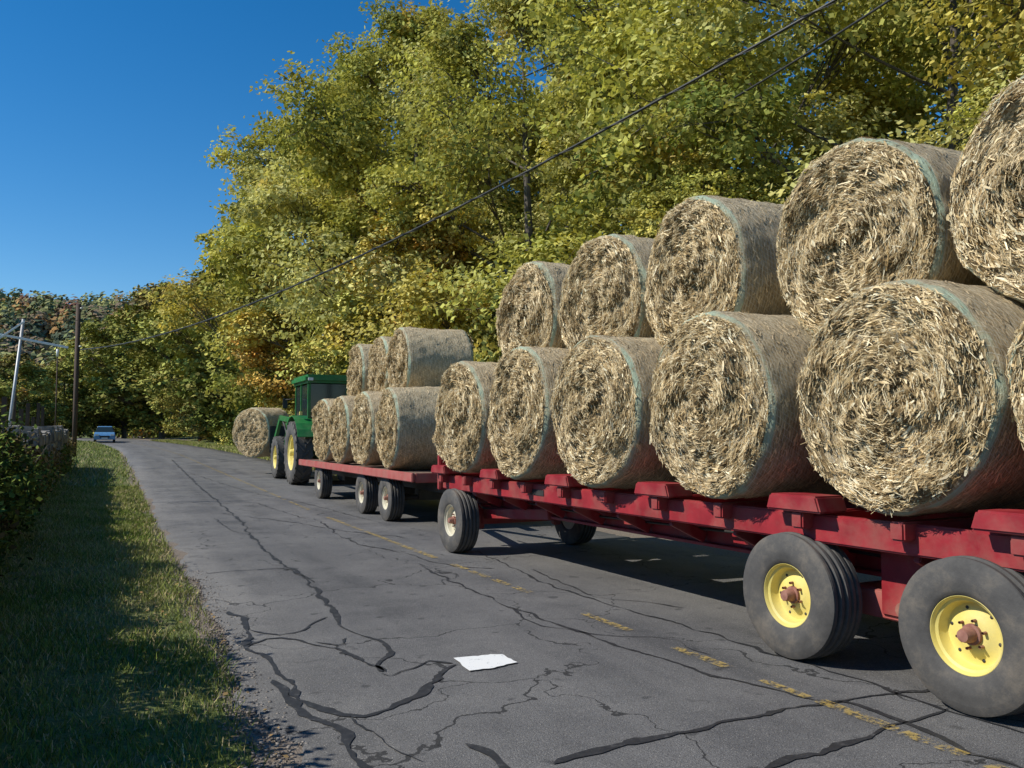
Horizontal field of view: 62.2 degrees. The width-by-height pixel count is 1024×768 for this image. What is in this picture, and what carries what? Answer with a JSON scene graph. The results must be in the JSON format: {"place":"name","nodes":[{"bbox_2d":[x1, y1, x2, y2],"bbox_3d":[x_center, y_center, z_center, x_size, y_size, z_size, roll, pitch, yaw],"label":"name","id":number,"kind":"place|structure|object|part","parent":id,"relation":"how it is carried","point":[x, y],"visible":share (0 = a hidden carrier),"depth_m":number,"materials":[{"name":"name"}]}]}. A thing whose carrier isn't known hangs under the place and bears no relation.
{"place":"outdoors","nodes":[
{"label":"outdoors","id":0,"kind":"place"},
{"bbox_2d":[40,333,149,436],"bbox_3d":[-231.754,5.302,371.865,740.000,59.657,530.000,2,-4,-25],"label":"hill","id":1,"kind":"structure","parent":0,"point":[51,341],"depth_m":233.72,"materials":[{"name":"green plant"}]},
{"bbox_2d":[0,287,144,401],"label":"hillside forest","id":2,"kind":"object","parent":1,"relation":"on","point":[47,309],"visible":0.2,"depth_m":269.33,"materials":[{"name":"green plant"}]},
{"bbox_2d":[0,437,880,767],"bbox_3d":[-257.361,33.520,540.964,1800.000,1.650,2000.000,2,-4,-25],"label":"ground","id":3,"kind":"structure","parent":0,"point":[150,707],"depth_m":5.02,"materials":[{"name":"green plant"}]},
{"bbox_2d":[1,392,44,425],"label":"wooden fence","id":4,"kind":"object","parent":3,"relation":"on","point":[4,410],"visible":0.3,"depth_m":30.97,"materials":[{"name":"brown wood"}]},
{"bbox_2d":[0,404,63,579],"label":"hedge","id":5,"kind":"object","parent":3,"relation":"on","point":[19,485],"visible":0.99,"depth_m":9.39,"materials":[{"name":"green plant"}]},
{"bbox_2d":[0,319,68,424],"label":"leaning pole","id":6,"kind":"object","parent":3,"relation":"on","point":[21,338],"visible":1,"depth_m":17.80,"materials":[{"name":"metal"}]},
{"bbox_2d":[0,351,70,425],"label":"maple tree","id":7,"kind":"object","parent":3,"relation":"on","point":[38,380],"visible":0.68,"depth_m":79.91,"materials":[{"name":"green plant"}]},
{"bbox_2d":[1,424,69,509],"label":"stone wall","id":8,"kind":"structure","parent":3,"relation":"on","point":[52,436],"depth_m":21.29,"materials":[{"name":"grey stone"}]},
{"bbox_2d":[25,439,76,523],"bbox_3d":[-12.464,2.118,23.102,0.681,1.626,21.886,2,-4,-25],"label":"wall ivy","id":9,"kind":"object","parent":8,"relation":"attached to","point":[64,462],"depth_m":22.04,"materials":[{"name":"green plant"}]},
{"bbox_2d":[5,361,71,433],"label":"maple tree","id":10,"kind":"object","parent":3,"relation":"on","point":[23,389],"visible":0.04,"depth_m":108.17,"materials":[{"name":"green plant"}]},
{"bbox_2d":[55,349,58,425],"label":"white post","id":11,"kind":"object","parent":3,"relation":"on","point":[57,353],"visible":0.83,"depth_m":44.16,"materials":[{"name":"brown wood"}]},
{"bbox_2d":[20,356,104,432],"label":"maple tree","id":12,"kind":"object","parent":3,"relation":"on","point":[84,418],"visible":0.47,"depth_m":103.17,"materials":[{"name":"green plant"}]},
{"bbox_2d":[72,304,82,456],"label":"utility pole","id":13,"kind":"object","parent":3,"relation":"on","point":[76,373],"visible":0.89,"depth_m":41.83,"materials":[{"name":"brown wood"}]},
{"bbox_2d":[0,316,77,320],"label":"power line","id":14,"kind":"object","parent":13,"relation":"attached to","point":[39,319],"visible":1,"depth_m":38.81,"materials":[{"name":"black rubber"}]},
{"bbox_2d":[52,309,160,437],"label":"maple tree","id":15,"kind":"object","parent":3,"relation":"on","point":[97,336],"visible":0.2,"depth_m":106.29,"materials":[{"name":"green plant"}]},
{"bbox_2d":[23,393,197,437],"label":"distant thicket","id":16,"kind":"object","parent":3,"relation":"on","point":[150,433],"visible":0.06,"depth_m":121.70,"materials":[{"name":"green plant"}]},
{"bbox_2d":[60,280,189,438],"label":"maple tree","id":17,"kind":"object","parent":3,"relation":"on","point":[127,390],"visible":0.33,"depth_m":98.50,"materials":[{"name":"green plant"}]},
{"bbox_2d":[1,508,292,767],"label":"fallen leaves","id":18,"kind":"object","parent":3,"relation":"on","point":[226,733],"visible":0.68,"depth_m":5.19,"materials":[{"name":"brown plant"}]},
{"bbox_2d":[107,276,216,439],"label":"maple tree","id":19,"kind":"object","parent":3,"relation":"on","point":[138,347],"visible":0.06,"depth_m":85.47,"materials":[{"name":"green plant"}]},
{"bbox_2d":[149,347,222,441],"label":"maple tree","id":20,"kind":"object","parent":3,"relation":"on","point":[165,407],"visible":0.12,"depth_m":81.28,"materials":[{"name":"green plant"}]},
{"bbox_2d":[137,287,247,441],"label":"maple tree","id":21,"kind":"object","parent":3,"relation":"on","point":[158,382],"visible":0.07,"depth_m":71.08,"materials":[{"name":"green plant"}]},
{"bbox_2d":[140,269,253,414],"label":"maple tree","id":22,"kind":"object","parent":3,"relation":"on","point":[154,351],"depth_m":96.86,"materials":[{"name":"green plant"}]},
{"bbox_2d":[195,428,235,447],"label":"roadside thicket","id":23,"kind":"object","parent":3,"relation":"on","point":[224,434],"visible":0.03,"depth_m":64.97,"materials":[{"name":"green plant"}]},
{"bbox_2d":[135,226,314,429],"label":"maple tree","id":24,"kind":"object","parent":3,"relation":"on","point":[199,369],"visible":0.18,"depth_m":59.76,"materials":[{"name":"green plant"}]},
{"bbox_2d":[139,115,326,437],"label":"maple tree","id":25,"kind":"object","parent":3,"relation":"on","point":[249,158],"visible":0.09,"depth_m":51.32,"materials":[{"name":"green plant"}]},
{"bbox_2d":[171,570,309,767],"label":"gravel","id":26,"kind":"structure","parent":3,"relation":"on","point":[268,748],"depth_m":4.73,"materials":[{"name":"grey gravel"}]},
{"bbox_2d":[210,225,402,415],"bbox_3d":[-8.787,-1.870,40.257,9.581,11.165,9.184,-3,-5,43],"label":"maple tree","id":27,"kind":"object","parent":3,"relation":"on","point":[247,332],"visible":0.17,"depth_m":39.60,"materials":[{"name":"green plant"}]},
{"bbox_2d":[194,55,461,402],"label":"maple tree","id":28,"kind":"object","parent":3,"relation":"on","point":[274,190],"visible":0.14,"depth_m":40.21,"materials":[{"name":"green plant"}]},
{"bbox_2d":[287,200,502,385],"bbox_3d":[-3.667,-1.767,31.131,8.668,10.102,8.309,3,-5,-45],"label":"maple tree","id":29,"kind":"object","parent":3,"relation":"on","point":[394,249],"visible":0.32,"depth_m":30.04,"materials":[{"name":"green plant"}]},
{"bbox_2d":[218,0,598,362],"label":"maple tree","id":30,"kind":"object","parent":3,"relation":"on","point":[353,141],"visible":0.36,"depth_m":34.69,"materials":[{"name":"green plant"}]},
{"bbox_2d":[275,101,570,330],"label":"maple tree","id":31,"kind":"object","parent":3,"relation":"on","point":[393,149],"depth_m":48.30,"materials":[{"name":"green plant"}]},
{"bbox_2d":[313,0,771,374],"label":"maple tree","id":32,"kind":"object","parent":3,"relation":"on","point":[457,53],"visible":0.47,"depth_m":28.50,"materials":[{"name":"green plant"}]},
{"bbox_2d":[400,0,821,323],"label":"maple tree","id":33,"kind":"object","parent":3,"relation":"on","point":[520,178],"visible":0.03,"depth_m":35.07,"materials":[{"name":"green plant"}]},
{"bbox_2d":[409,0,972,361],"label":"maple tree","id":34,"kind":"object","parent":3,"relation":"on","point":[604,198],"visible":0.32,"depth_m":21.23,"materials":[{"name":"green plant"}]},
{"bbox_2d":[614,150,792,238],"bbox_3d":[4.156,-1.162,19.248,7.324,7.816,6.614,1,-4,-15],"label":"maple tree","id":35,"kind":"object","parent":3,"relation":"on","point":[650,213],"visible":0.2,"depth_m":18.16,"materials":[{"name":"green plant"}]},
{"bbox_2d":[628,0,1023,203],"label":"maple tree","id":36,"kind":"object","parent":3,"relation":"on","point":[952,55],"visible":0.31,"depth_m":17.66,"materials":[{"name":"green plant"}]},
{"bbox_2d":[740,0,1018,190],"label":"maple tree","id":37,"kind":"object","parent":3,"relation":"on","point":[809,63],"visible":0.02,"depth_m":24.37,"materials":[{"name":"green plant"}]},
{"bbox_2d":[936,55,1023,150],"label":"maple tree","id":38,"kind":"object","parent":3,"relation":"on","point":[972,103],"visible":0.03,"depth_m":12.23,"materials":[{"name":"green plant"}]},
{"bbox_2d":[79,0,839,349],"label":"power line","id":39,"kind":"object","parent":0,"point":[539,164],"visible":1,"depth_m":15.91,"materials":[{"name":"black rubber"}]},
{"bbox_2d":[0,0,974,303],"label":"sky","id":40,"kind":"structure","parent":0,"point":[111,110],"materials":[{"name":"blue"}]},
{"bbox_2d":[69,438,1023,767],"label":"road","id":41,"kind":"structure","parent":0,"point":[551,694],"depth_m":5.92,"materials":[{"name":"grey asphalt"}]},
{"bbox_2d":[94,426,114,442],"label":"car","id":42,"kind":"object","parent":41,"relation":"on","point":[104,433],"visible":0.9,"depth_m":75.78,"materials":[{"name":"blue paint"}]},
{"bbox_2d":[269,374,348,483],"bbox_3d":[-6.516,1.458,26.786,1.980,3.100,7.148,2,-4,-25],"label":"tractor","id":43,"kind":"object","parent":41,"relation":"on","point":[291,442],"visible":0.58,"depth_m":24.10,"materials":[{"name":"metal"}]},
{"bbox_2d":[232,407,289,457],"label":"hay bale","id":44,"kind":"object","parent":43,"relation":"attached to","point":[251,432],"visible":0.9,"depth_m":28.89,"materials":[{"name":"beige plant"}]},
{"bbox_3d":[-6.300,0.622,25.107,0.020,1.115,0.690,2,-4,-25],"label":"door window","id":45,"kind":"part","parent":43,"relation":"part of","materials":[{"name":"black glass"}]},
{"bbox_3d":[-5.927,0.575,24.323,0.020,1.115,0.890,2,-4,-25],"label":"side window","id":46,"kind":"part","parent":43,"relation":"part of","materials":[{"name":"black glass"}]},
{"bbox_3d":[-5.222,0.562,24.110,1.000,1.115,0.020,2,-4,-25],"label":"rear window","id":47,"kind":"part","parent":43,"relation":"part of","materials":[{"name":"black glass"}]},
{"bbox_2d":[299,459,491,520],"bbox_3d":[-2.599,2.144,18.206,2.445,0.905,11.306,2,-4,-25],"label":"flatbed wagon","id":48,"kind":"object","parent":41,"relation":"on","point":[392,492],"visible":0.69,"depth_m":15.51,"materials":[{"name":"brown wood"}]},
{"bbox_2d":[311,398,334,461],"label":"hay bale","id":49,"kind":"object","parent":48,"relation":"on","point":[320,415],"visible":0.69,"depth_m":18.84,"materials":[{"name":"beige plant"}]},
{"bbox_2d":[327,395,357,463],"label":"hay bale","id":50,"kind":"object","parent":48,"relation":"on","point":[340,416],"visible":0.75,"depth_m":17.20,"materials":[{"name":"beige plant"}]},
{"bbox_2d":[345,343,371,395],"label":"hay bale","id":51,"kind":"object","parent":50,"relation":"on","point":[357,374],"visible":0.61,"depth_m":18.20,"materials":[{"name":"beige plant"}]},
{"bbox_2d":[367,336,391,390],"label":"hay bale","id":52,"kind":"object","parent":50,"relation":"on","point":[378,372],"visible":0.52,"depth_m":16.91,"materials":[{"name":"beige plant"}]},
{"bbox_2d":[349,391,382,465],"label":"hay bale","id":53,"kind":"object","parent":48,"relation":"on","point":[365,452],"visible":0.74,"depth_m":15.75,"materials":[{"name":"beige plant"}]},
{"bbox_2d":[384,327,474,386],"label":"hay bale","id":54,"kind":"object","parent":53,"relation":"on","point":[419,357],"visible":0.77,"depth_m":15.25,"materials":[{"name":"beige plant"}]},
{"bbox_2d":[374,386,440,469],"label":"hay bale","id":55,"kind":"object","parent":48,"relation":"on","point":[405,422],"visible":0.78,"depth_m":14.19,"materials":[{"name":"beige plant"}]},
{"bbox_2d":[454,654,515,670],"bbox_3d":[-0.174,1.814,5.552,0.360,0.001,0.339,2,-4,-25],"label":"paper sheet","id":56,"kind":"object","parent":41,"relation":"on","point":[485,661],"visible":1,"depth_m":5.54,"materials":[{"name":"white paper"}]},
{"bbox_2d":[128,442,1004,767],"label":"yellow centre line","id":57,"kind":"object","parent":41,"relation":"on","point":[696,652],"visible":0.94,"depth_m":5.03,"materials":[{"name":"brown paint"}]},
{"bbox_2d":[173,461,1023,767],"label":"crack sealing","id":58,"kind":"object","parent":41,"relation":"on","point":[347,735],"visible":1,"depth_m":4.69,"materials":[{"name":"black asphalt"}]},
{"bbox_2d":[431,455,1023,716],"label":"bale wagon","id":59,"kind":"object","parent":41,"relation":"on","point":[946,591],"visible":0.99,"depth_m":5.44,"materials":[{"name":"red paint"}]},
{"bbox_2d":[432,361,499,472],"bbox_3d":[-0.140,0.426,10.700,1.445,1.433,1.431,1,21,-28],"label":"hay bale","id":60,"kind":"object","parent":59,"relation":"on","point":[462,415],"visible":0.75,"depth_m":10.22,"materials":[{"name":"beige plant"}]},
{"bbox_2d":[487,345,570,480],"bbox_3d":[0.566,0.333,9.331,1.434,1.452,1.465,4,-23,-25],"label":"hay bale","id":61,"kind":"object","parent":59,"relation":"on","point":[522,435],"visible":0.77,"depth_m":8.87,"materials":[{"name":"beige plant"}]},
{"bbox_2d":[550,333,679,488],"bbox_3d":[1.237,0.252,7.935,1.437,1.456,1.432,2,-43,-27],"label":"hay bale","id":62,"kind":"object","parent":59,"relation":"on","point":[601,408],"visible":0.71,"depth_m":7.48,"materials":[{"name":"beige plant"}]},
{"bbox_2d":[556,234,655,351],"bbox_3d":[1.395,-0.818,8.897,1.475,1.440,1.460,1,26,-30],"label":"hay bale","id":63,"kind":"object","parent":62,"relation":"on","point":[603,290],"visible":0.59,"depth_m":8.40,"materials":[{"name":"beige plant"}]},
{"bbox_2d":[644,195,794,346],"bbox_3d":[2.075,-0.901,7.555,1.477,1.445,1.430,1,-4,-25],"label":"hay bale","id":64,"kind":"object","parent":62,"relation":"on","point":[711,253],"visible":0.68,"depth_m":7.02,"materials":[{"name":"beige plant"}]},
{"bbox_2d":[648,310,838,499],"bbox_3d":[1.944,0.168,6.563,1.432,1.449,1.402,1,-25,-27],"label":"hay bale","id":65,"kind":"object","parent":59,"relation":"on","point":[725,412],"visible":0.84,"depth_m":6.05,"materials":[{"name":"beige plant"}]},
{"bbox_2d":[796,278,1023,517],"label":"hay bale","id":66,"kind":"object","parent":59,"relation":"on","point":[904,388],"visible":0.99,"depth_m":4.79,"materials":[{"name":"beige plant"}]},
{"bbox_2d":[776,136,987,337],"bbox_3d":[2.852,-0.980,6.102,1.483,1.449,1.409,-1,3,-28],"label":"hay bale","id":67,"kind":"object","parent":66,"relation":"on","point":[859,213],"visible":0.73,"depth_m":5.68,"materials":[{"name":"beige plant"}]},
{"bbox_2d":[1005,319,1023,449],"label":"hay bale","id":68,"kind":"object","parent":59,"relation":"on","point":[1015,370],"visible":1,"depth_m":4.16,"materials":[{"name":"beige plant"}]},
{"bbox_2d":[946,72,1023,303],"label":"hay bale","id":69,"kind":"object","parent":68,"relation":"on","point":[986,217],"visible":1,"depth_m":4.87,"materials":[{"name":"beige plant"}]},
{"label":"hay bale","id":70,"kind":"object","parent":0,"visible":0},
{"bbox_2d":[495,261,569,355],"bbox_3d":[0.678,-0.735,10.269,1.489,1.436,1.414,3,8,-28],"label":"hay bale","id":71,"kind":"object","parent":70,"relation":"on","point":[528,309],"visible":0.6,"depth_m":9.78,"materials":[{"name":"beige plant"}]},
{"bbox_3d":[10.774,-3.194,4.321,1.600,10.100,0.279,2,-4,-25],"label":"utility pole","id":72,"kind":"object","parent":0,"visible":0},
{"bbox_2d":[584,0,891,176],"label":"power line","id":73,"kind":"object","parent":72,"relation":"attached to","point":[825,41],"visible":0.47,"depth_m":14.81,"materials":[{"name":"black rubber"}]}
]}

